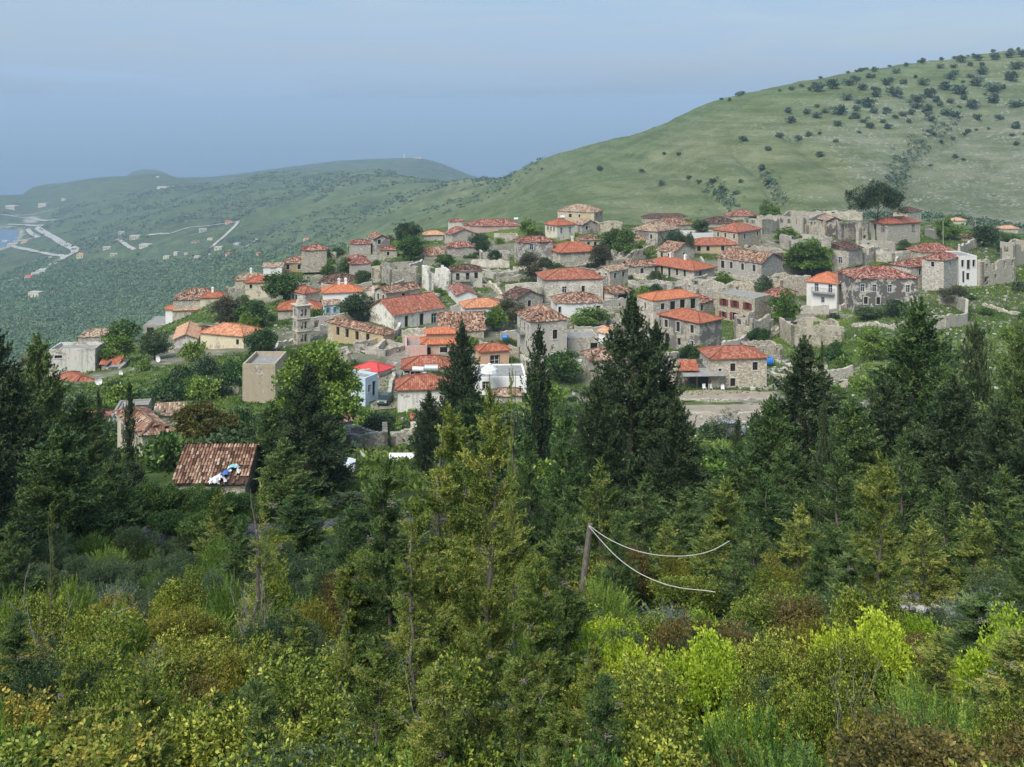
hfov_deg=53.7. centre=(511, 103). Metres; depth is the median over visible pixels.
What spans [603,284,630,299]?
house
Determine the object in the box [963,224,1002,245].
leafy tree
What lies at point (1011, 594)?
young conifer
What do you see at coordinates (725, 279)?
leafy tree
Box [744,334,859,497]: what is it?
conifer tree
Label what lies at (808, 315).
path
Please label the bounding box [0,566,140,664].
bare shrub
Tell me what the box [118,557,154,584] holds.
evergreen shrub
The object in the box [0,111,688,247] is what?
sea
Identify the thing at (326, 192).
hillside scrub
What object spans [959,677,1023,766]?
evergreen shrub
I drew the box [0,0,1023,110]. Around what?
sky
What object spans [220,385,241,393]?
stone wall
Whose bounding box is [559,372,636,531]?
conifer tree
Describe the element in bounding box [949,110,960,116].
hill tree
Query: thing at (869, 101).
hill tree
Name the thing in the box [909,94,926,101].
hill tree
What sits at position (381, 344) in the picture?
stone wall
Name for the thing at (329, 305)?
house
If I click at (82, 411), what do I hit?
conifer tree
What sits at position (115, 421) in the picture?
garden bush
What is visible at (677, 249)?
stone cottage
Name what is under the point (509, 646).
evergreen shrub
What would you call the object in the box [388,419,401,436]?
garden bush
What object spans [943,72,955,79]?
hill tree
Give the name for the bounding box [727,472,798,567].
young conifer
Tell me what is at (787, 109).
hill tree
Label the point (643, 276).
stone wall
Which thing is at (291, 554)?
evergreen shrub
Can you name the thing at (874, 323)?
stone wall
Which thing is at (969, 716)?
juniper shrub
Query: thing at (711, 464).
garden bush
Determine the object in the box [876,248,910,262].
house
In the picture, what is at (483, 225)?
house
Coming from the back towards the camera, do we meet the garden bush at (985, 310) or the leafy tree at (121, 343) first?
the garden bush at (985, 310)
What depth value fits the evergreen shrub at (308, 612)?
19.91 m
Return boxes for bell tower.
[291,295,312,345]
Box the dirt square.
[680,403,798,425]
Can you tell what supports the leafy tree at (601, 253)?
on the land
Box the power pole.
[837,280,840,314]
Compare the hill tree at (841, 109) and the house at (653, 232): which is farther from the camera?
the hill tree at (841, 109)
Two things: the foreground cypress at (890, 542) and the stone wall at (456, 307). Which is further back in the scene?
the stone wall at (456, 307)
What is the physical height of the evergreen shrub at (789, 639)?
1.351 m
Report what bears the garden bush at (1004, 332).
on the land
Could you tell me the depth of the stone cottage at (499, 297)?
199.39 m
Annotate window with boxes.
[53,354,62,358]
[367,384,371,392]
[431,313,435,322]
[439,346,447,353]
[455,273,459,280]
[465,272,469,279]
[474,272,478,278]
[482,381,488,389]
[527,299,531,306]
[552,329,558,339]
[562,286,566,292]
[660,302,665,310]
[664,319,667,327]
[670,301,674,309]
[675,268,678,275]
[675,321,680,332]
[680,299,684,307]
[689,324,693,333]
[719,298,727,305]
[719,311,726,317]
[720,260,724,268]
[729,362,736,372]
[729,377,735,386]
[730,300,738,307]
[730,312,737,319]
[743,302,751,309]
[751,361,758,370]
[814,283,818,291]
[828,284,832,292]
[838,256,842,263]
[860,284,865,291]
[863,296,868,304]
[872,284,876,291]
[875,296,880,304]
[888,284,892,291]
[905,285,910,292]
[918,268,921,275]
[930,261,934,267]
[972,259,975,266]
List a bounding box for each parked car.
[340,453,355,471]
[377,392,393,404]
[711,420,745,436]
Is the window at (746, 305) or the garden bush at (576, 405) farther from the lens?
the window at (746, 305)
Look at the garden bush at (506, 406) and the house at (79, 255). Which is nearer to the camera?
the garden bush at (506, 406)
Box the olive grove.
[0,242,348,376]
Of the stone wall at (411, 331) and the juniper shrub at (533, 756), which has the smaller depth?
the juniper shrub at (533, 756)
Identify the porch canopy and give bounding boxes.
[677,359,725,389]
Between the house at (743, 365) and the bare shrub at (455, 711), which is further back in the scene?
the house at (743, 365)
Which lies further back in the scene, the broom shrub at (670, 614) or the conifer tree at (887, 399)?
the conifer tree at (887, 399)
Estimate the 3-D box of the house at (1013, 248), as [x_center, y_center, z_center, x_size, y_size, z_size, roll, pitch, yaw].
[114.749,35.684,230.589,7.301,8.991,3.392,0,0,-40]
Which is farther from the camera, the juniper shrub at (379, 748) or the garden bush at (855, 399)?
the garden bush at (855, 399)
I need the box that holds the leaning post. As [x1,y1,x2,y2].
[579,523,592,596]
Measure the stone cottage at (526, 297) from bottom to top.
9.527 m
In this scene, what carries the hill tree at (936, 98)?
on the land
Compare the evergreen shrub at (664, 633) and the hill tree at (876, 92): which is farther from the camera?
the hill tree at (876, 92)
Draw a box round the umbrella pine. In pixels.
[844,178,908,239]
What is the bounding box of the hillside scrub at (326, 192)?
[0,74,1010,329]
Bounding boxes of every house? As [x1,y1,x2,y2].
[5,205,19,209]
[7,243,17,246]
[28,291,43,298]
[38,203,47,207]
[49,342,104,375]
[56,370,94,381]
[76,253,83,258]
[76,328,112,350]
[88,409,113,419]
[99,355,123,368]
[102,246,111,250]
[103,359,129,370]
[109,398,151,431]
[112,405,176,456]
[130,235,141,240]
[139,243,153,248]
[143,316,164,332]
[154,401,184,424]
[164,305,172,324]
[171,288,220,319]
[171,308,198,320]
[172,321,201,347]
[197,325,210,329]
[198,322,263,348]
[199,228,206,232]
[199,287,225,308]
[214,246,223,250]
[226,286,234,294]
[233,268,262,290]
[242,351,286,402]
[243,275,277,299]
[262,262,284,275]
[276,299,322,319]
[283,255,300,273]
[291,285,320,300]
[300,244,328,272]
[301,315,332,335]
[317,273,355,286]
[321,278,363,301]
[321,299,340,315]
[325,317,396,344]
[327,252,335,258]
[327,347,350,368]
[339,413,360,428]
[344,254,371,274]
[345,422,387,448]
[346,369,377,405]
[348,239,371,254]
[353,338,404,356]
[354,361,394,377]
[363,285,379,292]
[366,231,391,253]
[367,291,445,328]
[371,266,380,279]
[378,246,396,258]
[381,261,417,284]
[390,421,416,446]
[394,373,450,411]
[400,355,452,374]
[405,335,426,357]
[420,246,444,258]
[420,327,458,353]
[421,290,440,300]
[422,230,444,240]
[422,265,450,290]
[437,310,485,337]
[443,226,476,244]
[443,241,475,255]
[447,218,464,229]
[447,282,478,303]
[448,264,483,287]
[458,297,499,319]
[461,221,472,230]
[469,218,520,232]
[472,364,525,395]
[474,342,511,363]
[479,249,493,259]
[482,282,500,287]
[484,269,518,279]
[490,386,522,402]
[494,233,518,240]
[498,250,509,259]
[505,282,541,293]
[513,235,554,262]
[514,303,569,359]
[520,353,570,373]
[535,267,604,301]
[543,218,575,240]
[548,291,604,316]
[551,236,598,266]
[556,204,603,221]
[567,329,598,353]
[573,218,596,233]
[595,220,622,231]
[596,325,612,343]
[601,306,624,324]
[603,275,607,285]
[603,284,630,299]
[606,257,631,265]
[610,318,649,336]
[611,246,648,262]
[626,245,652,254]
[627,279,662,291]
[631,220,680,245]
[637,288,700,329]
[640,213,688,222]
[647,217,693,229]
[654,252,717,281]
[656,307,723,349]
[659,279,692,289]
[661,358,679,385]
[662,351,678,368]
[680,230,712,238]
[685,279,725,303]
[688,237,739,253]
[692,274,717,288]
[697,345,769,387]
[703,216,736,226]
[711,222,762,247]
[715,288,770,320]
[716,247,782,281]
[723,210,759,219]
[726,281,756,291]
[732,245,763,250]
[733,319,773,330]
[734,311,770,339]
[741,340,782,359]
[743,215,777,233]
[766,249,786,252]
[767,210,825,233]
[768,272,810,295]
[779,233,831,250]
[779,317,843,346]
[804,271,840,308]
[805,220,825,235]
[814,209,862,220]
[817,214,842,236]
[831,240,864,273]
[836,221,855,240]
[837,265,918,310]
[855,221,868,243]
[857,244,874,265]
[860,240,896,249]
[869,216,921,242]
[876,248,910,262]
[889,257,921,287]
[892,206,922,220]
[905,242,956,257]
[920,251,958,290]
[925,228,955,238]
[941,251,976,285]
[949,217,966,224]
[960,234,991,242]
[977,258,1015,286]
[998,225,1019,232]
[1000,238,1023,266]
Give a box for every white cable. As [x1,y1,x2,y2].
[589,525,728,556]
[589,526,713,591]
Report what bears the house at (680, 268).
on the land
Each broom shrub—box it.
[86,576,147,619]
[123,637,185,673]
[310,631,343,665]
[624,598,700,626]
[932,601,957,625]
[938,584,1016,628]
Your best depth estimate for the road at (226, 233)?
1535.54 m
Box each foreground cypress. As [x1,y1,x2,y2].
[0,611,51,697]
[34,503,64,661]
[46,664,97,765]
[117,670,184,766]
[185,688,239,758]
[221,477,300,653]
[222,676,288,766]
[265,611,335,722]
[328,551,369,712]
[332,631,413,766]
[337,456,428,703]
[376,493,458,716]
[403,660,463,766]
[405,399,492,668]
[436,382,545,742]
[451,617,515,762]
[489,649,558,766]
[496,358,527,655]
[502,552,582,760]
[525,711,575,766]
[526,512,606,705]
[558,637,623,748]
[575,671,646,766]
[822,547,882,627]
[845,447,924,618]
[902,632,979,716]
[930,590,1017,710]
[962,626,1023,740]
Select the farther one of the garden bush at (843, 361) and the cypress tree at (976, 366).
the garden bush at (843, 361)
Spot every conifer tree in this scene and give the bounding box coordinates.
[0,327,54,517]
[0,365,75,539]
[0,421,42,565]
[9,421,138,559]
[18,331,90,488]
[57,394,131,494]
[78,459,156,546]
[240,400,302,492]
[248,436,331,526]
[252,361,366,499]
[265,488,332,554]
[314,502,381,553]
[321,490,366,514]
[362,488,430,537]
[375,521,427,567]
[410,389,441,476]
[416,397,514,501]
[424,319,486,456]
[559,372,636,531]
[563,289,680,503]
[620,320,696,494]
[637,393,719,530]
[682,477,749,542]
[719,442,756,508]
[727,394,818,517]
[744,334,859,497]
[792,395,897,519]
[846,373,933,513]
[855,295,984,494]
[898,372,988,521]
[941,397,1023,548]
[973,322,1023,497]
[982,429,1023,559]
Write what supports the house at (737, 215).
on the land
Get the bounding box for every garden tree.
[132,477,181,534]
[143,508,191,540]
[155,482,208,514]
[175,511,216,552]
[187,484,240,515]
[208,513,250,537]
[222,491,263,518]
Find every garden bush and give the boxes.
[50,409,69,422]
[61,392,107,412]
[89,400,116,409]
[90,425,116,446]
[101,382,139,402]
[102,379,124,392]
[102,403,164,443]
[131,429,198,472]
[132,386,146,397]
[133,358,153,370]
[143,375,188,400]
[150,390,179,410]
[162,369,190,384]
[168,364,192,377]
[176,339,210,361]
[182,374,204,388]
[185,375,222,400]
[189,398,200,418]
[191,356,221,375]
[197,423,252,442]
[205,375,238,393]
[211,364,241,386]
[217,357,240,372]
[224,407,256,440]
[227,404,260,420]
[230,417,276,448]
[234,355,249,371]
[236,294,250,302]
[247,299,264,304]
[266,314,277,320]
[274,300,288,308]
[278,320,289,324]
[303,452,351,494]
[304,433,359,460]
[310,307,325,316]
[317,460,352,491]
[327,258,335,263]
[331,247,345,255]
[336,422,345,434]
[351,415,368,433]
[357,408,378,420]
[372,259,380,264]
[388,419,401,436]
[395,419,408,430]
[402,424,436,452]
[403,408,428,427]
[406,408,418,417]
[426,370,443,375]
[432,287,445,294]
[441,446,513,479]
[468,252,477,258]
[468,336,478,347]
[494,237,504,243]
[496,439,524,470]
[497,408,545,443]
[498,401,516,414]
[499,337,516,345]
[499,412,528,438]
[500,456,575,498]
[510,402,521,410]
[518,423,570,446]
[523,389,550,406]
[526,375,547,388]
[527,418,565,436]
[538,257,554,266]
[546,385,569,404]
[550,263,565,268]
[555,405,578,421]
[555,415,576,436]
[567,396,579,401]
[571,401,585,410]
[577,385,590,396]
[634,285,652,294]
[646,270,663,279]
[646,283,664,291]
[694,455,727,478]
[696,419,734,440]
[696,445,732,473]
[823,346,847,358]
[826,313,839,319]
[828,339,843,349]
[828,384,844,392]
[831,355,858,367]
[836,397,870,415]
[848,376,875,395]
[867,369,879,378]
[930,352,959,365]
[930,361,956,378]
[964,294,978,300]
[978,307,994,315]
[986,389,1004,402]
[996,324,1015,340]
[1009,280,1023,291]
[1016,311,1023,318]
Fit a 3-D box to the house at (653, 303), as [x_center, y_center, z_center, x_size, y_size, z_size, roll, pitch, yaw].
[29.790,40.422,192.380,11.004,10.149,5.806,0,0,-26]
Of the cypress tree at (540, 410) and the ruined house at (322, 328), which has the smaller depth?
the cypress tree at (540, 410)
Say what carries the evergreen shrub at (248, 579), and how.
on the land
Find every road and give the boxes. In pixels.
[0,214,56,220]
[7,224,79,279]
[10,245,66,256]
[13,228,39,241]
[104,518,445,545]
[115,239,135,249]
[148,221,239,247]
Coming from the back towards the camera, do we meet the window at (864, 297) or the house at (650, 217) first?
the house at (650, 217)
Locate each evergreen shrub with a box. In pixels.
[0,581,65,632]
[0,638,53,690]
[0,683,110,741]
[0,712,202,766]
[1,587,78,662]
[5,631,122,722]
[7,595,65,629]
[8,560,70,592]
[8,757,28,766]
[19,525,49,556]
[25,528,78,567]
[41,699,172,766]
[46,606,102,707]
[59,550,108,582]
[69,557,144,598]
[71,574,151,620]
[72,587,170,657]
[72,655,168,736]
[74,605,165,692]
[86,553,141,584]
[95,645,252,766]
[109,523,161,561]
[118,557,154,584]
[121,686,311,766]
[127,639,249,711]
[138,548,202,586]
[141,600,229,661]
[142,622,236,675]
[144,560,200,603]
[144,561,208,624]
[151,536,190,557]
[156,661,221,725]
[163,529,209,550]
[167,550,200,574]
[182,567,235,614]
[197,623,279,695]
[202,554,279,598]
[203,633,267,711]
[204,753,245,766]
[209,726,416,766]
[217,722,374,766]
[226,689,310,755]
[227,619,327,664]
[230,528,265,555]
[234,546,295,644]
[238,604,325,675]
[239,674,338,733]
[240,646,439,766]
[246,573,310,610]
[252,527,300,556]
[265,595,340,655]
[267,538,309,583]
[276,551,336,595]
[283,732,352,766]
[286,632,374,730]
[304,553,344,604]
[308,529,365,564]
[318,527,333,537]
[318,568,393,648]
[353,546,391,586]
[359,576,422,632]
[387,738,429,766]
[391,632,486,696]
[396,644,534,766]
[398,530,428,552]
[398,694,513,753]
[400,620,510,751]
[416,555,492,624]
[450,600,515,645]
[468,636,533,709]
[486,578,537,626]
[499,552,556,599]
[514,622,615,704]
[524,641,692,753]
[530,664,711,766]
[536,545,547,557]
[543,597,602,640]
[546,656,615,756]
[557,561,594,585]
[562,585,603,625]
[563,545,635,605]
[568,625,655,722]
[574,760,709,766]
[580,619,648,663]
[595,541,656,607]
[598,610,648,653]
[602,649,703,749]
[610,603,671,645]
[628,546,663,570]
[636,614,691,660]
[636,618,765,764]
[644,570,722,622]
[656,548,695,607]
[658,630,720,660]
[664,605,764,664]
[675,631,728,750]
[676,603,731,638]
[683,736,769,766]
[686,532,731,583]
[689,564,714,582]
[696,702,775,763]
[717,612,765,646]
[720,665,806,762]
[722,584,826,648]
[726,619,802,688]
[727,562,800,628]
[727,671,851,760]
[740,629,819,703]
[745,549,804,577]
[753,545,804,598]
[755,587,832,640]
[763,625,805,661]
[763,654,866,766]
[771,611,835,690]
[771,721,969,766]
[790,642,935,710]
[794,621,891,735]
[796,566,836,591]
[802,600,940,716]
[809,525,842,553]
[811,576,872,614]
[816,745,874,766]
[821,703,902,761]
[825,694,1011,766]
[827,576,909,640]
[857,698,914,747]
[871,624,954,695]
[879,628,960,652]
[887,609,939,638]
[907,597,949,632]
[910,615,975,674]
[930,729,975,764]
[940,520,986,560]
[942,601,999,635]
[942,601,1023,704]
[947,553,1008,584]
[948,756,1023,766]
[954,671,1021,716]
[957,564,1022,615]
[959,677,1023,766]
[967,611,1023,649]
[973,664,1023,728]
[980,718,1023,766]
[985,551,1023,584]
[990,708,1023,766]
[1003,600,1023,626]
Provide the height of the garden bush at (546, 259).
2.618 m
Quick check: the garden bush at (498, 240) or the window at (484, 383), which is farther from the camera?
the garden bush at (498, 240)
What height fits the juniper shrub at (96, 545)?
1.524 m
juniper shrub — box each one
[0,584,56,655]
[0,588,69,613]
[0,693,62,754]
[0,719,109,753]
[45,635,127,674]
[53,572,100,647]
[55,529,81,554]
[60,689,180,743]
[66,529,116,558]
[71,752,123,766]
[74,592,159,664]
[82,543,133,575]
[113,534,160,560]
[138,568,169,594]
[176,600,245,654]
[183,563,223,584]
[197,532,242,573]
[202,566,253,643]
[222,642,268,680]
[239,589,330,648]
[288,679,351,745]
[296,533,332,553]
[342,726,402,766]
[346,616,420,662]
[381,749,454,766]
[489,730,597,766]
[500,737,616,766]
[529,746,557,766]
[533,744,661,766]
[567,684,659,748]
[573,577,642,621]
[576,588,614,627]
[584,571,633,621]
[633,562,666,608]
[664,688,812,766]
[701,726,838,766]
[846,666,964,731]
[858,686,983,742]
[871,537,900,567]
[928,686,990,734]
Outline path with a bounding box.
[771,314,852,336]
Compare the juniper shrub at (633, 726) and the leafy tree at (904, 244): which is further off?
the leafy tree at (904, 244)
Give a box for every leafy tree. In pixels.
[96,330,137,359]
[98,318,143,344]
[135,328,174,359]
[169,398,240,441]
[206,292,245,322]
[232,299,269,325]
[236,310,263,326]
[242,326,279,355]
[260,271,311,299]
[270,340,364,437]
[319,262,335,274]
[327,248,333,257]
[334,257,353,273]
[336,291,378,320]
[354,270,374,283]
[360,410,397,436]
[393,222,423,241]
[395,235,425,260]
[435,254,456,267]
[467,232,492,251]
[484,304,509,330]
[486,249,502,259]
[495,296,525,326]
[515,249,549,281]
[517,216,538,235]
[532,230,544,236]
[541,348,583,381]
[568,304,612,326]
[586,241,615,267]
[594,226,638,253]
[630,237,655,257]
[662,231,686,243]
[674,343,702,358]
[685,231,694,247]
[691,219,709,232]
[708,407,740,440]
[715,271,735,284]
[746,326,773,345]
[753,275,773,292]
[759,199,773,215]
[763,286,802,320]
[767,205,782,215]
[771,226,800,239]
[781,236,836,274]
[852,323,893,360]
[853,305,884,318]
[879,261,891,266]
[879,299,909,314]
[896,239,911,250]
[932,214,967,239]
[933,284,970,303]
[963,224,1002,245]
[993,236,1013,251]
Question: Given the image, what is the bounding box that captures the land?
[0,49,1023,766]
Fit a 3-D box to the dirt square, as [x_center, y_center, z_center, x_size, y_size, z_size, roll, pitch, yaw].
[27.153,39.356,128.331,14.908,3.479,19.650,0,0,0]
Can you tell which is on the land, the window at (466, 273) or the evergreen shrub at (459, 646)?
the evergreen shrub at (459, 646)
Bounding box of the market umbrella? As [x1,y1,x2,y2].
[480,363,497,384]
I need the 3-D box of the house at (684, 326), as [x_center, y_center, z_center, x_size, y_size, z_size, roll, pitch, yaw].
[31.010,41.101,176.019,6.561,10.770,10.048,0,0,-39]
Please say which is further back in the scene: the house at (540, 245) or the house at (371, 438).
the house at (540, 245)
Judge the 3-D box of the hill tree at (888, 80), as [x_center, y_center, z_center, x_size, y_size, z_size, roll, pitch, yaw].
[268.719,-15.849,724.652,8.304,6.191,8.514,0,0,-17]
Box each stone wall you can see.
[169,343,203,353]
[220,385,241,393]
[275,338,292,350]
[306,271,338,278]
[333,312,357,318]
[355,281,371,288]
[363,291,371,296]
[371,279,380,282]
[372,287,374,299]
[375,322,400,348]
[388,372,396,392]
[391,280,403,284]
[402,327,425,335]
[402,335,421,342]
[409,259,422,266]
[450,304,460,310]
[471,259,509,267]
[479,340,519,357]
[482,277,502,294]
[500,330,516,340]
[501,276,519,281]
[513,266,546,271]
[516,274,536,278]
[574,262,600,267]
[574,325,602,333]
[603,297,626,306]
[628,273,663,280]
[680,397,769,401]
[684,410,762,415]
[714,271,753,282]
[721,330,750,344]
[744,245,782,251]
[770,371,786,378]
[771,321,793,332]
[785,362,827,370]
[800,304,828,313]
[808,379,847,389]
[810,365,852,380]
[839,303,844,310]
[852,321,896,328]
[925,292,968,328]
[958,238,979,251]
[982,303,1019,314]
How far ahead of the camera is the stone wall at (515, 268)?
239.31 m
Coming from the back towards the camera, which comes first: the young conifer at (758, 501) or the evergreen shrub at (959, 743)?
the young conifer at (758, 501)
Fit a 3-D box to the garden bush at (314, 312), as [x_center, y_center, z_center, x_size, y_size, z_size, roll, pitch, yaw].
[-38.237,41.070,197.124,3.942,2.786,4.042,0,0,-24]
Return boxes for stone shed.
[171,443,264,494]
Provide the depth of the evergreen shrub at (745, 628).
18.02 m
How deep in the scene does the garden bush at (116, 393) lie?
137.81 m
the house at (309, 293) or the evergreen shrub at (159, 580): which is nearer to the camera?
the evergreen shrub at (159, 580)
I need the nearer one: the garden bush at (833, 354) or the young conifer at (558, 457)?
the young conifer at (558, 457)
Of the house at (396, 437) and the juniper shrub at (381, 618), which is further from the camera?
the house at (396, 437)
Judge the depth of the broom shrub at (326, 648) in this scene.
18.07 m
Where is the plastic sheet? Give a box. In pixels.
[210,475,219,484]
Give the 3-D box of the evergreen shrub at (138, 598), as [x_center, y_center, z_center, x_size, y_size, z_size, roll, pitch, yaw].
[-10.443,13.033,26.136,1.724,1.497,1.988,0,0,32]
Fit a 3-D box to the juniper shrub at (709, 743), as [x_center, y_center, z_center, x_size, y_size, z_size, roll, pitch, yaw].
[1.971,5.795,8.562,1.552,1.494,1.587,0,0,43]
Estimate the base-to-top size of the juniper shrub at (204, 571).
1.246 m
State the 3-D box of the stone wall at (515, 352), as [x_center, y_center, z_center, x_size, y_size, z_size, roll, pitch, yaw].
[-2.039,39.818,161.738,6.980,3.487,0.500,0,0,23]
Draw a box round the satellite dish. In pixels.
[95,377,101,384]
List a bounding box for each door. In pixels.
[372,381,375,396]
[405,316,407,325]
[420,313,422,325]
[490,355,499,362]
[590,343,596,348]
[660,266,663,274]
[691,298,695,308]
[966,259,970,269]
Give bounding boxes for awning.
[389,453,413,459]
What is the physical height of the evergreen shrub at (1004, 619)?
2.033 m
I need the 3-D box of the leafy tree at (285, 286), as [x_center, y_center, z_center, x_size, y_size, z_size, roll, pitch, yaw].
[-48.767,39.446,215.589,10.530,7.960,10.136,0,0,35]
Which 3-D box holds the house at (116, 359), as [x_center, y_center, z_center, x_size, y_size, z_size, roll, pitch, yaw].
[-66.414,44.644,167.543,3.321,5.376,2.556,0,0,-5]
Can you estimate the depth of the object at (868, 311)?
189.10 m
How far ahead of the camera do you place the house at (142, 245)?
1520.21 m
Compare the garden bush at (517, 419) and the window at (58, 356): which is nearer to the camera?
the garden bush at (517, 419)
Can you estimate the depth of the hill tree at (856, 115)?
633.30 m
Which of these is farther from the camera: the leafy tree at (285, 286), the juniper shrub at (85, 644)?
the leafy tree at (285, 286)
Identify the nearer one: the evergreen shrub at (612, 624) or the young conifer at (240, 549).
the evergreen shrub at (612, 624)
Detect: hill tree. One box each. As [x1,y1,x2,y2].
[658,180,666,185]
[717,185,728,190]
[738,136,747,140]
[758,164,764,169]
[762,177,773,183]
[764,146,771,150]
[775,132,783,136]
[784,107,791,112]
[785,116,795,123]
[794,135,802,139]
[801,108,811,113]
[805,131,813,135]
[808,82,825,91]
[812,112,822,117]
[815,151,824,156]
[820,108,828,112]
[825,78,842,88]
[828,104,847,114]
[831,120,843,124]
[839,93,852,99]
[841,77,857,85]
[850,112,860,117]
[851,105,860,110]
[854,98,862,103]
[856,83,868,89]
[861,97,877,106]
[865,122,874,127]
[869,89,881,96]
[869,108,878,112]
[880,78,893,83]
[881,106,891,111]
[883,123,893,128]
[885,85,902,96]
[891,68,900,73]
[898,79,907,83]
[905,108,915,113]
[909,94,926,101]
[909,102,919,108]
[916,78,930,84]
[918,57,926,62]
[920,103,932,111]
[923,87,938,96]
[925,115,937,120]
[932,95,940,101]
[937,81,952,89]
[940,108,951,113]
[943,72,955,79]
[945,98,954,102]
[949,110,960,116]
[950,84,968,94]
[956,54,968,61]
[966,75,984,85]
[966,98,980,106]
[972,114,982,119]
[973,54,983,60]
[974,65,988,74]
[983,81,1003,91]
[985,92,999,102]
[989,52,1000,59]
[993,114,1003,119]
[1002,49,1014,57]
[1003,71,1019,80]
[1006,61,1023,68]
[1006,99,1023,107]
[1011,121,1020,127]
[1015,49,1023,56]
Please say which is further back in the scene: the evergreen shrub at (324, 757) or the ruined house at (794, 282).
the ruined house at (794, 282)
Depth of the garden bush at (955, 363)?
154.08 m
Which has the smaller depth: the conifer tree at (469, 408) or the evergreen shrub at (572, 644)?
the evergreen shrub at (572, 644)
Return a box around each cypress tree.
[91,388,105,468]
[104,425,112,466]
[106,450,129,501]
[120,379,138,475]
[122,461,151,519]
[518,324,557,460]
[729,417,743,465]
[741,408,760,452]
[813,396,833,529]
[818,337,824,438]
[951,321,998,483]
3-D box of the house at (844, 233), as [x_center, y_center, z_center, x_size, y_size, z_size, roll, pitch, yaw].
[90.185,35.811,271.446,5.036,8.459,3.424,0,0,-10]
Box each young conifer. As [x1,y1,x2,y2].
[0,521,54,599]
[188,486,237,566]
[210,519,260,597]
[300,542,342,588]
[324,501,370,581]
[480,474,541,580]
[500,430,552,556]
[527,403,601,562]
[544,485,600,602]
[561,454,640,568]
[588,511,642,614]
[617,473,682,563]
[636,486,726,567]
[645,517,694,607]
[680,517,742,614]
[694,475,752,566]
[713,546,755,616]
[725,517,785,602]
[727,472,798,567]
[743,448,814,541]
[771,501,837,593]
[791,543,834,616]
[794,446,877,572]
[821,509,901,613]
[841,464,912,549]
[864,426,952,584]
[892,511,960,607]
[909,474,989,595]
[945,501,1014,600]
[958,463,1023,577]
[988,522,1023,623]
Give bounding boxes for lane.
[371,343,404,409]
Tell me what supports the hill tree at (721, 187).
on the land
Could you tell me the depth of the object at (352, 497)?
55.83 m
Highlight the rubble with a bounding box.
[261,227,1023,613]
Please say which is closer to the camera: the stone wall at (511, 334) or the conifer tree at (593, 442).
the conifer tree at (593, 442)
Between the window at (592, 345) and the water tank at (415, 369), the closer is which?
the water tank at (415, 369)
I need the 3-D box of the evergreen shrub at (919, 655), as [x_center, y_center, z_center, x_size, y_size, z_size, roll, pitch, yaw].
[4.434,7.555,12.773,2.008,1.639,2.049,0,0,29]
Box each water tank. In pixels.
[412,366,423,372]
[424,365,438,372]
[767,356,772,366]
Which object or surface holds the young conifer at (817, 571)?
on the land
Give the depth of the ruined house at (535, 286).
208.09 m
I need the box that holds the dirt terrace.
[678,390,777,400]
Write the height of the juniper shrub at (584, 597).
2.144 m
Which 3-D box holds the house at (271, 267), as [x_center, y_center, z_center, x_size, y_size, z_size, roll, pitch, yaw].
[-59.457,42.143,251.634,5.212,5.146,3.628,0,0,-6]
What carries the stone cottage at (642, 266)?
on the land
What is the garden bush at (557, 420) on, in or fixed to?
on the land
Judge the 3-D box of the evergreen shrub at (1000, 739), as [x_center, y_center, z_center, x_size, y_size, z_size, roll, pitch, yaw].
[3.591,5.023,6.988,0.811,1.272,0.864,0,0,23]
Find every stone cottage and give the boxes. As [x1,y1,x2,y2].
[374,281,420,300]
[493,293,503,301]
[502,286,543,321]
[576,234,604,245]
[580,346,637,380]
[593,262,629,285]
[623,259,656,273]
[633,234,646,246]
[656,240,695,258]
[695,293,714,312]
[761,286,798,311]
[775,253,810,273]
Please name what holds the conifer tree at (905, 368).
on the land
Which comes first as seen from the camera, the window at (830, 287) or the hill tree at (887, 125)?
the window at (830, 287)
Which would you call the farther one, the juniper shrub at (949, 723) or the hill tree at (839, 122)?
the hill tree at (839, 122)
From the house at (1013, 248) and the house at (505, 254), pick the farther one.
the house at (505, 254)
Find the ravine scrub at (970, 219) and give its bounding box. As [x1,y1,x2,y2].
[697,114,1023,231]
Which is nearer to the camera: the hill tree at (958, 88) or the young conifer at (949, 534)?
the young conifer at (949, 534)
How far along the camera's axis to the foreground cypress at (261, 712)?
7.00 m
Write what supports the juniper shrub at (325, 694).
on the land
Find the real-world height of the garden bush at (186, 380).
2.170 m
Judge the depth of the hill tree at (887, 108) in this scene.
648.80 m
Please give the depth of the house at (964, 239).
267.03 m
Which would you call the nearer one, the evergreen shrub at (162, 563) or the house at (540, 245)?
the evergreen shrub at (162, 563)
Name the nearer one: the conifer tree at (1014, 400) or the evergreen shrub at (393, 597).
the evergreen shrub at (393, 597)
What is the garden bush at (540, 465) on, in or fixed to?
on the land
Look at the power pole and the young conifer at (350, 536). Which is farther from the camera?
the power pole
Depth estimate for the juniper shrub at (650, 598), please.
29.85 m
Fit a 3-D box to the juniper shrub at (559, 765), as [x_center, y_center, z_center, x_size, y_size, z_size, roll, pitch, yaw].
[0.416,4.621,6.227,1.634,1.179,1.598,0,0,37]
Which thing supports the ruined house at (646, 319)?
on the land
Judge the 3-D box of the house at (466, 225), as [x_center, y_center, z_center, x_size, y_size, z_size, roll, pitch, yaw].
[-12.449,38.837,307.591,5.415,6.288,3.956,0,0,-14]
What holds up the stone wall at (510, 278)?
on the land
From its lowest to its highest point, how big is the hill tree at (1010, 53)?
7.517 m
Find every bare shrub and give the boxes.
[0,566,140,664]
[228,574,280,652]
[323,670,391,752]
[392,656,506,751]
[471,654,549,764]
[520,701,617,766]
[824,646,923,756]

